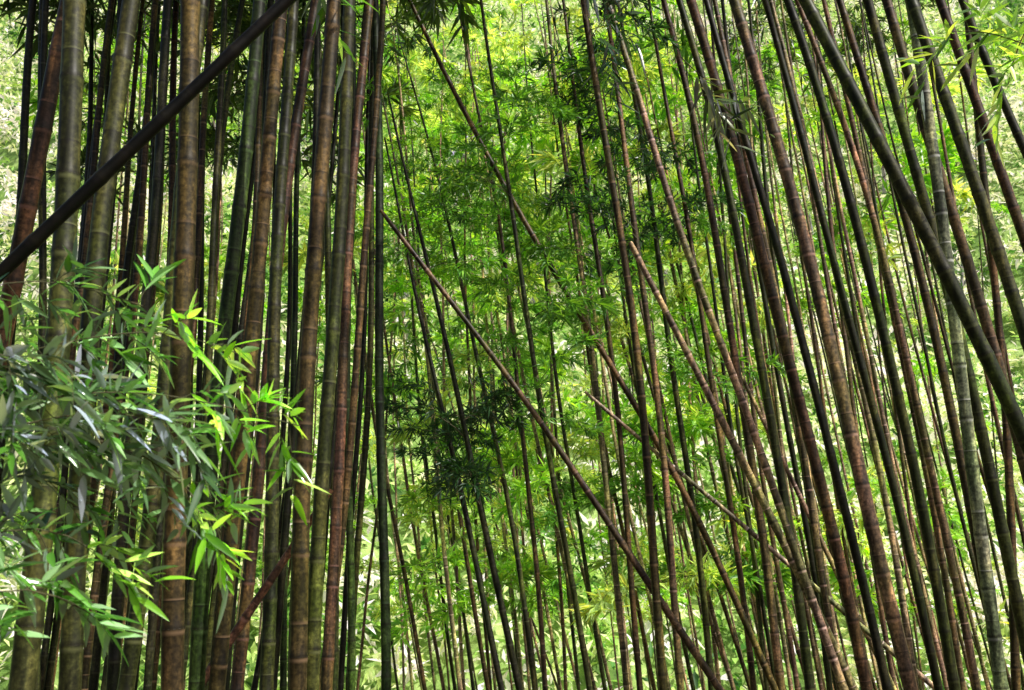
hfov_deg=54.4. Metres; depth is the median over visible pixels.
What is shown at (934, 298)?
bamboo culm
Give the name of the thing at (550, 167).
bamboo culm
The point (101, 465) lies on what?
bamboo culm
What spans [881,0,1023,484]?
bamboo culm
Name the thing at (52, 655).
bamboo culm
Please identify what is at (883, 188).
hillside tree
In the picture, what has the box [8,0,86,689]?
bamboo culm
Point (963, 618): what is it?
bamboo culm
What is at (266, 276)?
bamboo culm
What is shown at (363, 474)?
bamboo culm
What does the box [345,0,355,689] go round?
bamboo culm
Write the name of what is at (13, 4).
bamboo culm
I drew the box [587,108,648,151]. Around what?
hillside tree
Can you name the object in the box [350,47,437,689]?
bamboo culm
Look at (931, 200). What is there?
bamboo culm
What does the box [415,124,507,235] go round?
hillside tree
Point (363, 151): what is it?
bamboo culm
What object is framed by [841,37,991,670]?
bamboo culm
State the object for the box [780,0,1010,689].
bamboo culm
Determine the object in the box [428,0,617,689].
bamboo culm
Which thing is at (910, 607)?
bamboo culm
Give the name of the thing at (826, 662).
bamboo culm
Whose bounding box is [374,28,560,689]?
bamboo culm
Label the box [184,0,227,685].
bamboo culm
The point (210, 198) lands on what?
bamboo culm
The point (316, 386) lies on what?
bamboo culm
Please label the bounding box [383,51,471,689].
bamboo culm
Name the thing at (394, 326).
bamboo culm
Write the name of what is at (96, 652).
bamboo culm
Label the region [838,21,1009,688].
bamboo culm
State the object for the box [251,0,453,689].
bamboo culm
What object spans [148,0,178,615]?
bamboo culm
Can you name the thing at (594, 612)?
bamboo culm
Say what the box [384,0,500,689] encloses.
bamboo culm
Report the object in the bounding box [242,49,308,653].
bamboo culm
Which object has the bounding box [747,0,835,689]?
bamboo culm
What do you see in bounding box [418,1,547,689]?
bamboo culm
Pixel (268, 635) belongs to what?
bamboo culm
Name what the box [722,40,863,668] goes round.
bamboo culm
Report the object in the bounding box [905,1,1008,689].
bamboo culm
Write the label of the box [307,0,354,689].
bamboo culm
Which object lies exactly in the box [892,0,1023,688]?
bamboo culm
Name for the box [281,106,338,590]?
bamboo culm
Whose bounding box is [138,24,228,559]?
bamboo culm
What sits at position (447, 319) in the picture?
bamboo culm
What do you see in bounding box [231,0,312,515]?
bamboo culm
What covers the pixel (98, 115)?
bamboo culm
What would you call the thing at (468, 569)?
bamboo culm
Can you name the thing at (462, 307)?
bamboo culm
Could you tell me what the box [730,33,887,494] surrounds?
bamboo culm
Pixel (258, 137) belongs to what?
bamboo culm
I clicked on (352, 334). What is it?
bamboo culm
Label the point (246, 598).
bamboo culm
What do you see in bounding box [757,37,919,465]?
bamboo culm
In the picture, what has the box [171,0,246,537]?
bamboo culm
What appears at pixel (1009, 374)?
bamboo culm
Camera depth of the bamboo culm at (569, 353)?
15.30 m
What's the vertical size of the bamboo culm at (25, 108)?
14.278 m
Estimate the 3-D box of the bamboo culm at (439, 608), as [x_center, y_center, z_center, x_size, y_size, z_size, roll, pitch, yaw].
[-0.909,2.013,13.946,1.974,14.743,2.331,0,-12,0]
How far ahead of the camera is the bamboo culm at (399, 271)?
14.38 m
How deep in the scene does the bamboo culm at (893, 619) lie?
5.40 m
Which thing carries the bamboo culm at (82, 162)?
on the ground
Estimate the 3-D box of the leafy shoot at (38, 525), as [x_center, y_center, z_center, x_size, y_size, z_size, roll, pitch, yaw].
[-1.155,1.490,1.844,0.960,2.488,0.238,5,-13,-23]
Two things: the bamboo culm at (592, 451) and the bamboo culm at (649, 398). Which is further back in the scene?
the bamboo culm at (649, 398)
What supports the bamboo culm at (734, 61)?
on the ground
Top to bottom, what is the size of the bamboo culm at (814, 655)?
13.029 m
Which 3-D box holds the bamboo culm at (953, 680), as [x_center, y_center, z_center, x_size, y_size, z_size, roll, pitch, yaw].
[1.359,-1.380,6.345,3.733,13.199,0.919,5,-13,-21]
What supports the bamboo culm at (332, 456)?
on the ground
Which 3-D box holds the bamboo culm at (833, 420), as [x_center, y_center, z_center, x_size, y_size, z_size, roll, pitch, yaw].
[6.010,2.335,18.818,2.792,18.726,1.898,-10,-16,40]
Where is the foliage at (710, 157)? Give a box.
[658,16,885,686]
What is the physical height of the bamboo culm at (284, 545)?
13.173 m
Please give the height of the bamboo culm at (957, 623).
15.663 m
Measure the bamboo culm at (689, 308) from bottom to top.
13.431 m
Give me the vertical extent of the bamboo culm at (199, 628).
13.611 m
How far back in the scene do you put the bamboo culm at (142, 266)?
23.14 m
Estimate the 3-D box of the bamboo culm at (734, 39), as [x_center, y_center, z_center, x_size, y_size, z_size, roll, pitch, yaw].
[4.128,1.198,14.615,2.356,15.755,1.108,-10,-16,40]
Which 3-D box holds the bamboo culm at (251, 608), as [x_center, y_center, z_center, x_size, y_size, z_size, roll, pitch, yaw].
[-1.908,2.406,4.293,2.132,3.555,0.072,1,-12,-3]
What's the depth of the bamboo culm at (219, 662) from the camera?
4.55 m
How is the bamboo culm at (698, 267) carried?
on the ground
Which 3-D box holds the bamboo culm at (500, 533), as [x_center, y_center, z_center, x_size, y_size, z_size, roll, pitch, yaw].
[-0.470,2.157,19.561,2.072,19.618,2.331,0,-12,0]
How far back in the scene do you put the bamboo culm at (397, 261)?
15.08 m
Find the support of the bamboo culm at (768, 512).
on the ground
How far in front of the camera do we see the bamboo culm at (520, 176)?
13.02 m
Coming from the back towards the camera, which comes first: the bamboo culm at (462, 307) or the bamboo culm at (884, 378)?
the bamboo culm at (462, 307)
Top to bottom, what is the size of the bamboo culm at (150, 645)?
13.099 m
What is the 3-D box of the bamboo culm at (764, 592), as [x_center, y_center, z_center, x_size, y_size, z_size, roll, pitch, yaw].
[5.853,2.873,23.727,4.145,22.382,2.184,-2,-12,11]
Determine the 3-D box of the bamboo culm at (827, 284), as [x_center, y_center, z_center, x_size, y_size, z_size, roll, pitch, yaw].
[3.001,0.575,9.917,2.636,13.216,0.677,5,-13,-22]
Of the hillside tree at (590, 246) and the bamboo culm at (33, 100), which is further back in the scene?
the hillside tree at (590, 246)
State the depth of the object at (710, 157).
12.59 m
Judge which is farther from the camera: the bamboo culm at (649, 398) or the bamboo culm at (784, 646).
the bamboo culm at (649, 398)
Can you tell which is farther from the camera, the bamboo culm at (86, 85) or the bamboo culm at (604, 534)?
the bamboo culm at (604, 534)
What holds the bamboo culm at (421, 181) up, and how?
on the ground
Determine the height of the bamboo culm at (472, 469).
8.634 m
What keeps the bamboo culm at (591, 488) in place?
on the ground
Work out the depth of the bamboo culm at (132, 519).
9.66 m
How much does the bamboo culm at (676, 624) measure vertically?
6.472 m
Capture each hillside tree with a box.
[169,58,242,177]
[300,111,363,176]
[360,209,462,351]
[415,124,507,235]
[499,138,567,303]
[552,172,635,289]
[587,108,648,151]
[650,162,704,285]
[664,103,724,154]
[728,19,778,112]
[770,197,857,273]
[849,101,918,217]
[911,220,1022,313]
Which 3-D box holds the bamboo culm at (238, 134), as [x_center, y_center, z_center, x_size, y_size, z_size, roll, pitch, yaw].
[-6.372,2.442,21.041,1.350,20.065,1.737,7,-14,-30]
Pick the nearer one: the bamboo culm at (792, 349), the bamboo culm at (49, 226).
the bamboo culm at (49, 226)
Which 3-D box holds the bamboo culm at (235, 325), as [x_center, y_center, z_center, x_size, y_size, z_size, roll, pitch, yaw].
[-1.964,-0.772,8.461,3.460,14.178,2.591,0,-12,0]
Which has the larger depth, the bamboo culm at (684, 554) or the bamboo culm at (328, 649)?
the bamboo culm at (684, 554)
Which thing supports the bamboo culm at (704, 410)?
on the ground
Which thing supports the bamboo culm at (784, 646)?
on the ground
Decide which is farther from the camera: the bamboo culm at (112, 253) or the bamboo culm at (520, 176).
the bamboo culm at (112, 253)
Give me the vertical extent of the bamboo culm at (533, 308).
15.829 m
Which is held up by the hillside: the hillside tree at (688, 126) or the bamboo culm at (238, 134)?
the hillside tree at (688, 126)
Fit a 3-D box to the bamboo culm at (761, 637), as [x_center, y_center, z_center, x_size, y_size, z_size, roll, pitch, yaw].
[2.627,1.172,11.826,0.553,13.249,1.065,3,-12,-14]
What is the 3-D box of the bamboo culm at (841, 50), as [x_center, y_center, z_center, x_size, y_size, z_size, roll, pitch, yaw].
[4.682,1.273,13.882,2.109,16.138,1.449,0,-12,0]
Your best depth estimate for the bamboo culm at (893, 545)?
8.23 m
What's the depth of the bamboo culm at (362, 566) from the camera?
18.68 m
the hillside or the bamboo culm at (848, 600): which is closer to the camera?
the bamboo culm at (848, 600)
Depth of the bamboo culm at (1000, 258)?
5.33 m
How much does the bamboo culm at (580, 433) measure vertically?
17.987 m
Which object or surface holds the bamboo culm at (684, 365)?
on the ground
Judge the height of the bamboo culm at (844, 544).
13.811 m
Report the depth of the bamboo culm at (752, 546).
11.28 m
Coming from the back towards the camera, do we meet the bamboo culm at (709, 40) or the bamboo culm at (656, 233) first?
the bamboo culm at (709, 40)
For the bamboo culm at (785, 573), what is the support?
on the ground
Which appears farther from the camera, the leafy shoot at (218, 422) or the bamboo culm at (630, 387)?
the bamboo culm at (630, 387)
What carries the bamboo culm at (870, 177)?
on the ground
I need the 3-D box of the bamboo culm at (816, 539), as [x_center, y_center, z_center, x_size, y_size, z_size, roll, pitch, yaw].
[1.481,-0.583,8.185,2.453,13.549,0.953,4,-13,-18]
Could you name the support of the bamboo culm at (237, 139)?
on the ground
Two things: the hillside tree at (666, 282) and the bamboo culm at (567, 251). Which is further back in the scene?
the hillside tree at (666, 282)
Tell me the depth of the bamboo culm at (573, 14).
22.37 m
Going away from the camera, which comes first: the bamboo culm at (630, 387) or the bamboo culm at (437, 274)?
the bamboo culm at (437, 274)
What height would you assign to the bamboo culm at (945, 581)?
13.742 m
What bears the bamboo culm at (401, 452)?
on the ground
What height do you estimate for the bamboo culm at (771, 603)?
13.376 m
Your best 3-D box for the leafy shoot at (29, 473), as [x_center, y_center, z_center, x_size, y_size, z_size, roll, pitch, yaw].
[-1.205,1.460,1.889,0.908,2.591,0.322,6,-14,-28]
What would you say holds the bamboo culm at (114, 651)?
on the ground
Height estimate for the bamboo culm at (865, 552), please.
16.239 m
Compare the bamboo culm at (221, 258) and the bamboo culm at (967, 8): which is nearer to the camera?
the bamboo culm at (967, 8)
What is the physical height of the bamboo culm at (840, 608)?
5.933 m
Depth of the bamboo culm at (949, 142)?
12.29 m
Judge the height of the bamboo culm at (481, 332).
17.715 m
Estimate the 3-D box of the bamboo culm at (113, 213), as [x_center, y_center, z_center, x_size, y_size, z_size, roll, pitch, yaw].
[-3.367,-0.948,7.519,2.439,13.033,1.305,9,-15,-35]
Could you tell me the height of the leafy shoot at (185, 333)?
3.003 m
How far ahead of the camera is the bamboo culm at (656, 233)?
9.33 m
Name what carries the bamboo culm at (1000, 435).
on the ground
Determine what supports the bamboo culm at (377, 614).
on the ground
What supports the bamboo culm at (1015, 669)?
on the ground
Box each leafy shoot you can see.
[0,233,185,376]
[0,289,264,440]
[0,328,158,462]
[0,365,327,525]
[0,380,227,525]
[0,447,160,561]
[0,476,195,628]
[0,547,146,665]
[19,401,270,632]
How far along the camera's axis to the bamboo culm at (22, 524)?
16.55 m
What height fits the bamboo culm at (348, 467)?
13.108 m
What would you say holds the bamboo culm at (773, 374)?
on the ground
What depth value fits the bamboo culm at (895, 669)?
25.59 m
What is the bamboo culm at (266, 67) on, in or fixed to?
on the ground
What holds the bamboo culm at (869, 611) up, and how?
on the ground
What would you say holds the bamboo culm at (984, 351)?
on the ground
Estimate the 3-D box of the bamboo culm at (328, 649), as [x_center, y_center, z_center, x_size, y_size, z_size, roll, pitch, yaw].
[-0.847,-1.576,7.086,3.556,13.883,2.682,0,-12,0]
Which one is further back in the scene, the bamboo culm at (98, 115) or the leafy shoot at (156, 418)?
the bamboo culm at (98, 115)
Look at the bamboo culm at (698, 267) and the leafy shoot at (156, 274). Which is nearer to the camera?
the leafy shoot at (156, 274)
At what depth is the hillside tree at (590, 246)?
52.27 m
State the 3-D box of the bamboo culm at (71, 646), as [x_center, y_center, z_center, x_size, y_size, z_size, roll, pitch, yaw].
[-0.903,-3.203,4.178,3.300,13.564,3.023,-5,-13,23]
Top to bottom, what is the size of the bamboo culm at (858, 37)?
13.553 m
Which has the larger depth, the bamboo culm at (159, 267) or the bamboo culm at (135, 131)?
the bamboo culm at (159, 267)
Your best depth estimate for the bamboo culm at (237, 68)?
9.57 m
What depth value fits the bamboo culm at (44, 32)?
7.52 m
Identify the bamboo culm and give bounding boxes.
[0,0,36,499]
[0,0,62,390]
[0,0,116,438]
[0,0,158,689]
[0,0,296,282]
[7,47,132,689]
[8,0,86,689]
[10,69,164,545]
[27,0,93,689]
[34,0,48,689]
[35,0,179,689]
[37,0,46,412]
[44,10,162,623]
[46,0,234,689]
[46,69,119,607]
[54,1,245,689]
[58,0,140,689]
[69,0,114,369]
[81,0,157,689]
[81,0,168,630]
[83,57,156,546]
[86,0,247,647]
[87,0,179,555]
[90,0,121,482]
[90,18,170,485]
[91,75,169,553]
[100,0,252,689]
[106,0,172,689]
[106,25,179,603]
[117,0,208,689]
[128,34,213,541]
[135,28,266,563]
[137,46,267,689]
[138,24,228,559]
[143,458,165,689]
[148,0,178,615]
[152,0,214,689]
[158,0,360,439]
[160,0,200,689]
[165,2,359,293]
[166,0,487,689]
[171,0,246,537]
[179,36,240,501]
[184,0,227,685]
[185,0,466,603]
[188,0,265,689]
[197,61,242,476]
[205,0,274,689]
[205,488,332,684]
[207,1,386,689]
[208,36,263,689]
[209,0,273,603]
[209,0,287,689]
[212,2,364,689]
[218,130,277,682]
[225,0,272,689]
[229,0,317,689]
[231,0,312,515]
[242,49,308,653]
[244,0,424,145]
[247,70,298,457]
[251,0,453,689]
[259,0,298,689]
[266,15,488,689]
[274,20,320,689]
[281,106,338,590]
[288,0,376,689]
[298,154,335,463]
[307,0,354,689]
[310,74,384,530]
[311,277,324,475]
[317,55,398,689]
[319,0,385,689]
[320,0,373,689]
[320,45,338,689]
[321,20,495,689]
[321,35,422,689]
[322,145,399,670]
[323,1,342,586]
[327,2,364,508]
[331,58,452,689]
[332,0,478,689]
[335,64,534,689]
[336,54,558,689]
[338,0,459,689]
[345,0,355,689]
[345,26,374,689]
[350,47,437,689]
[356,25,447,689]
[356,56,506,689]
[361,137,505,689]
[369,32,442,689]
[372,0,391,689]
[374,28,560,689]
[379,0,504,689]
[380,209,724,689]
[382,37,549,673]
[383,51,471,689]
[383,59,477,689]
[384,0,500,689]
[385,12,558,689]
[385,23,511,689]
[400,27,584,685]
[408,0,778,689]
[410,52,566,689]
[411,28,493,582]
[415,22,596,689]
[416,27,523,689]
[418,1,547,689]
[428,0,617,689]
[430,49,577,689]
[431,25,645,689]
[446,55,619,627]
[447,0,534,667]
[449,2,649,689]
[452,42,512,689]
[469,0,569,689]
[471,2,679,689]
[477,32,566,687]
[485,0,654,689]
[488,25,622,689]
[491,0,748,689]
[495,0,784,688]
[496,15,615,689]
[526,0,630,689]
[527,0,716,689]
[528,12,699,689]
[540,4,689,689]
[541,0,683,689]
[543,40,619,627]
[547,73,670,645]
[549,4,792,689]
[554,60,619,689]
[555,22,665,689]
[557,53,679,689]
[567,14,735,689]
[575,0,791,689]
[576,1,746,689]
[578,74,715,675]
[584,391,933,689]
[591,35,710,689]
[593,0,785,689]
[594,62,786,689]
[598,30,658,689]
[599,19,801,689]
[600,121,695,685]
[605,3,848,689]
[606,61,702,689]
[615,0,775,681]
[617,1,803,676]
[621,94,748,689]
[623,0,820,689]
[625,0,770,689]
[628,35,884,619]
[628,241,858,689]
[642,3,776,669]
[660,52,818,636]
[672,28,782,648]
[676,0,814,689]
[680,19,825,689]
[686,0,872,689]
[699,31,870,587]
[701,18,889,689]
[702,0,793,689]
[703,0,892,689]
[710,0,800,689]
[711,0,768,689]
[712,0,839,689]
[713,21,833,689]
[716,6,851,644]
[720,0,832,689]
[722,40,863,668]
[725,84,823,689]
[728,0,917,689]
[728,352,896,689]
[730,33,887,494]
[732,0,925,649]
[734,0,872,685]
[739,44,913,689]
[740,0,816,689]
[741,90,881,686]
[744,35,910,505]
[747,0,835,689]
[752,0,972,689]
[754,38,881,689]
[755,2,839,647]
[755,31,898,689]
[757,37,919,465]
[762,0,943,689]
[769,0,919,689]
[770,8,817,264]
[770,13,970,689]
[780,0,883,545]
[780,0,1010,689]
[781,78,981,669]
[783,0,960,689]
[785,43,992,689]
[794,0,981,689]
[794,105,900,469]
[796,43,902,569]
[798,0,1023,453]
[808,21,948,689]
[813,0,896,687]
[817,38,922,689]
[821,0,965,689]
[821,48,966,641]
[825,3,979,621]
[832,0,990,689]
[832,10,929,578]
[836,0,983,607]
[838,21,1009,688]
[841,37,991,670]
[844,29,951,581]
[851,0,1021,661]
[856,0,935,219]
[857,45,924,689]
[859,0,984,615]
[860,0,1023,598]
[862,0,1023,663]
[869,55,998,652]
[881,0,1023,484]
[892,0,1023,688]
[893,0,1023,158]
[905,0,1023,351]
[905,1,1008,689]
[918,0,1023,547]
[935,0,1023,252]
[943,32,1023,689]
[947,0,1015,398]
[963,0,1020,689]
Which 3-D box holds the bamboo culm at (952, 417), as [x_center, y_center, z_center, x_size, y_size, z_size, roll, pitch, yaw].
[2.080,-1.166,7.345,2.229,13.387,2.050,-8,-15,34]
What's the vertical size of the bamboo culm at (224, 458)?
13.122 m
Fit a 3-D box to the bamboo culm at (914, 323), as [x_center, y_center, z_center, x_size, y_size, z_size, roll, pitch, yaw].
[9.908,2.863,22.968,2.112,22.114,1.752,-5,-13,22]
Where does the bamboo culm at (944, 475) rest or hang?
on the ground
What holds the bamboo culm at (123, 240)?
on the ground
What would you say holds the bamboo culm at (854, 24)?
on the ground
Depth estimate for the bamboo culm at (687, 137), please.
16.36 m
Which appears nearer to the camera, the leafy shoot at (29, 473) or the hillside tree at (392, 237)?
the leafy shoot at (29, 473)
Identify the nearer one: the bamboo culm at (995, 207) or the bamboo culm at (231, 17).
the bamboo culm at (231, 17)
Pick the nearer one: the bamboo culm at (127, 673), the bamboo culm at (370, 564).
the bamboo culm at (127, 673)
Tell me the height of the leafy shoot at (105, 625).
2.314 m
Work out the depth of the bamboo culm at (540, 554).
18.26 m
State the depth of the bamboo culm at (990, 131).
6.72 m
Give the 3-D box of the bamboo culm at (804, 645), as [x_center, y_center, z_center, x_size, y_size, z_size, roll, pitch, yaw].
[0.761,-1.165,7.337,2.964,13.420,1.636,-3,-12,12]
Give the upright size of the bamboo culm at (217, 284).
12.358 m
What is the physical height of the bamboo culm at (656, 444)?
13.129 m
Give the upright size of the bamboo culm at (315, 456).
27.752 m
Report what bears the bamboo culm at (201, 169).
on the ground
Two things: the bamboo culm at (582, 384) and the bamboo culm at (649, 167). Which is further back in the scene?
the bamboo culm at (582, 384)
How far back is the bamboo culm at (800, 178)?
12.34 m
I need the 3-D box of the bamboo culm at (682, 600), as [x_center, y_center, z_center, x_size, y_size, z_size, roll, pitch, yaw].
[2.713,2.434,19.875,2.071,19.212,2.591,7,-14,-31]
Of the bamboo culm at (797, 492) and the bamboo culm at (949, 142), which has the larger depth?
the bamboo culm at (949, 142)
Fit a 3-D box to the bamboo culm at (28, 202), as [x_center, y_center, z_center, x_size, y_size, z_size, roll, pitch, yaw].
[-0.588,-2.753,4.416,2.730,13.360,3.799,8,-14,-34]
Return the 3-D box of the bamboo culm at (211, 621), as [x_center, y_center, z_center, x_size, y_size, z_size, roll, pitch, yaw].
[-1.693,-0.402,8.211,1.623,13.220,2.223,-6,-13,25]
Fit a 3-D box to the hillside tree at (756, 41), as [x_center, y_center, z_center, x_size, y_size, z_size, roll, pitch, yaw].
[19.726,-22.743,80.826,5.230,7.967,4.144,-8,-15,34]
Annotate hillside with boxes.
[0,0,1023,689]
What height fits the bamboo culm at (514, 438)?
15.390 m
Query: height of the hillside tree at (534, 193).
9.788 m
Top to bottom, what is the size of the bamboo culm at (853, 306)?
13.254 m
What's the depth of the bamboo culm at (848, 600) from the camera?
6.44 m
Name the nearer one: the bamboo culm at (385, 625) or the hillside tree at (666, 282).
the bamboo culm at (385, 625)
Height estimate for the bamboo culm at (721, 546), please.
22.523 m
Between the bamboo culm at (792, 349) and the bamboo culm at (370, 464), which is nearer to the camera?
the bamboo culm at (792, 349)
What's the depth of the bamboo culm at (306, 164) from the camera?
11.64 m
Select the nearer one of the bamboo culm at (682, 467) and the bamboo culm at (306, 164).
the bamboo culm at (306, 164)
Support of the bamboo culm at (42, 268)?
on the ground
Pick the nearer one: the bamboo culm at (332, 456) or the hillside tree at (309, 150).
the bamboo culm at (332, 456)
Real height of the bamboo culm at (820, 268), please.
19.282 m
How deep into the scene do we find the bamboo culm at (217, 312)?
25.77 m
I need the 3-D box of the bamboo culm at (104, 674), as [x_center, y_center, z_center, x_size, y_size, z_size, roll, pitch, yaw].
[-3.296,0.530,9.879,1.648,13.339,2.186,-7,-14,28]
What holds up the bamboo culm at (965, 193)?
on the ground
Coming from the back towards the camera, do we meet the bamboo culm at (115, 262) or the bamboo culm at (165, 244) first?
the bamboo culm at (165, 244)
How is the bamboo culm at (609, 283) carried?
on the ground
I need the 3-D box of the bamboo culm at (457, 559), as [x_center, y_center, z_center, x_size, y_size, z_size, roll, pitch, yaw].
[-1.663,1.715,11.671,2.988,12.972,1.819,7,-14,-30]
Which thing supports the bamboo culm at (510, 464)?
on the ground
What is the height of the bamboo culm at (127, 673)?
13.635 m
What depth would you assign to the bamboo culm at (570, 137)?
28.80 m
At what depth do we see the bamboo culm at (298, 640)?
4.07 m
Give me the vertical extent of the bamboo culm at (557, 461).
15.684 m
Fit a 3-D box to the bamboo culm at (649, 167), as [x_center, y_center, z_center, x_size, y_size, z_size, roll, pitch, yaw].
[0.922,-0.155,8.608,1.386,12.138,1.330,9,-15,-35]
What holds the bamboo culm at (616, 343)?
on the ground
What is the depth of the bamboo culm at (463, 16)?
9.68 m
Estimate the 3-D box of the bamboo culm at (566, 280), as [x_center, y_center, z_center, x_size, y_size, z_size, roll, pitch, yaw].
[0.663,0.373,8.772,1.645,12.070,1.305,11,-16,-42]
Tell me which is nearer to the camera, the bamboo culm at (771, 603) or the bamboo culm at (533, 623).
the bamboo culm at (771, 603)
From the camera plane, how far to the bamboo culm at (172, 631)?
3.57 m
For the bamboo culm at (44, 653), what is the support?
on the ground
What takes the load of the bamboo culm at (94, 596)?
on the ground
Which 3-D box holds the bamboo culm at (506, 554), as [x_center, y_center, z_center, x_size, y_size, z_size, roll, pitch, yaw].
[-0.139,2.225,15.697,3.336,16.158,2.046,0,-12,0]
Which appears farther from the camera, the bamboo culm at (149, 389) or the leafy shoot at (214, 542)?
the bamboo culm at (149, 389)
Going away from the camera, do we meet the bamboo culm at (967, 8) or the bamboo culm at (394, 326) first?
the bamboo culm at (967, 8)
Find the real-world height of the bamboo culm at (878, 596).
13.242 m
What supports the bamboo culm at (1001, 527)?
on the ground
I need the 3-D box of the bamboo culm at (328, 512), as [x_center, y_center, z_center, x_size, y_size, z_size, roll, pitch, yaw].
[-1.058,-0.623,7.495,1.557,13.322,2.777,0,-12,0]
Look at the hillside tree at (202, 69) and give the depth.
58.49 m
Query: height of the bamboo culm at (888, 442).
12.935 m
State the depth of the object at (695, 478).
13.27 m
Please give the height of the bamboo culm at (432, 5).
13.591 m
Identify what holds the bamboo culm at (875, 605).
on the ground
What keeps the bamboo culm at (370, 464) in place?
on the ground
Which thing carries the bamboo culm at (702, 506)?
on the ground
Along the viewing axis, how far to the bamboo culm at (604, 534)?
18.41 m
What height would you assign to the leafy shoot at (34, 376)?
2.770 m
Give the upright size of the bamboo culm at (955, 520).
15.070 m
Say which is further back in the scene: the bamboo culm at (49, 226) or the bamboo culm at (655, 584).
the bamboo culm at (655, 584)
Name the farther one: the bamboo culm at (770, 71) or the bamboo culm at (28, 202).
the bamboo culm at (770, 71)
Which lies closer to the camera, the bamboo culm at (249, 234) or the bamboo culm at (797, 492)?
the bamboo culm at (797, 492)
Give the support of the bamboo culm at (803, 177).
on the ground
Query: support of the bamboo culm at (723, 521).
on the ground
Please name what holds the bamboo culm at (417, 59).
on the ground
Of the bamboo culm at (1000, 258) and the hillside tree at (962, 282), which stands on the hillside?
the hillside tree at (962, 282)
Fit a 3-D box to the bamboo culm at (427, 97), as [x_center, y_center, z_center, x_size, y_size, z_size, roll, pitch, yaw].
[-0.780,2.864,21.667,5.051,20.161,2.128,5,-13,-23]
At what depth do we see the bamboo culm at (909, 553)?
8.12 m
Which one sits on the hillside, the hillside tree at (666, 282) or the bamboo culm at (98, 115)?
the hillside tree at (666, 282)
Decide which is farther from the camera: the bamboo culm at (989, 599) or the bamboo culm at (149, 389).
the bamboo culm at (149, 389)
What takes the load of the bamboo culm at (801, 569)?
on the ground
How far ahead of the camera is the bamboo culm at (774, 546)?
9.44 m
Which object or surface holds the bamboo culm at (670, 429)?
on the ground
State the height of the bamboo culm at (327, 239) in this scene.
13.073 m
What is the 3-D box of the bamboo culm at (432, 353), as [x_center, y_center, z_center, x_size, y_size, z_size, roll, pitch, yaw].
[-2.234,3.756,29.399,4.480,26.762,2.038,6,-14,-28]
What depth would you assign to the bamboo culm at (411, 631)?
27.27 m
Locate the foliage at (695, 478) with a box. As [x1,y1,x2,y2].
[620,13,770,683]
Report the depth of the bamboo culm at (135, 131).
10.91 m
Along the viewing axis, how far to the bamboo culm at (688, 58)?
11.90 m
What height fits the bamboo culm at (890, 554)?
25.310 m
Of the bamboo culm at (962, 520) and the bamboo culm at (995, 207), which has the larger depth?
the bamboo culm at (995, 207)
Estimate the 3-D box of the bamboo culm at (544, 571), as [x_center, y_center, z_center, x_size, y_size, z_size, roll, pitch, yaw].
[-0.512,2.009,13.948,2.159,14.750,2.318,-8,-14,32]
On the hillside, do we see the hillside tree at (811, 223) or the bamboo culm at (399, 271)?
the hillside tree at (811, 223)

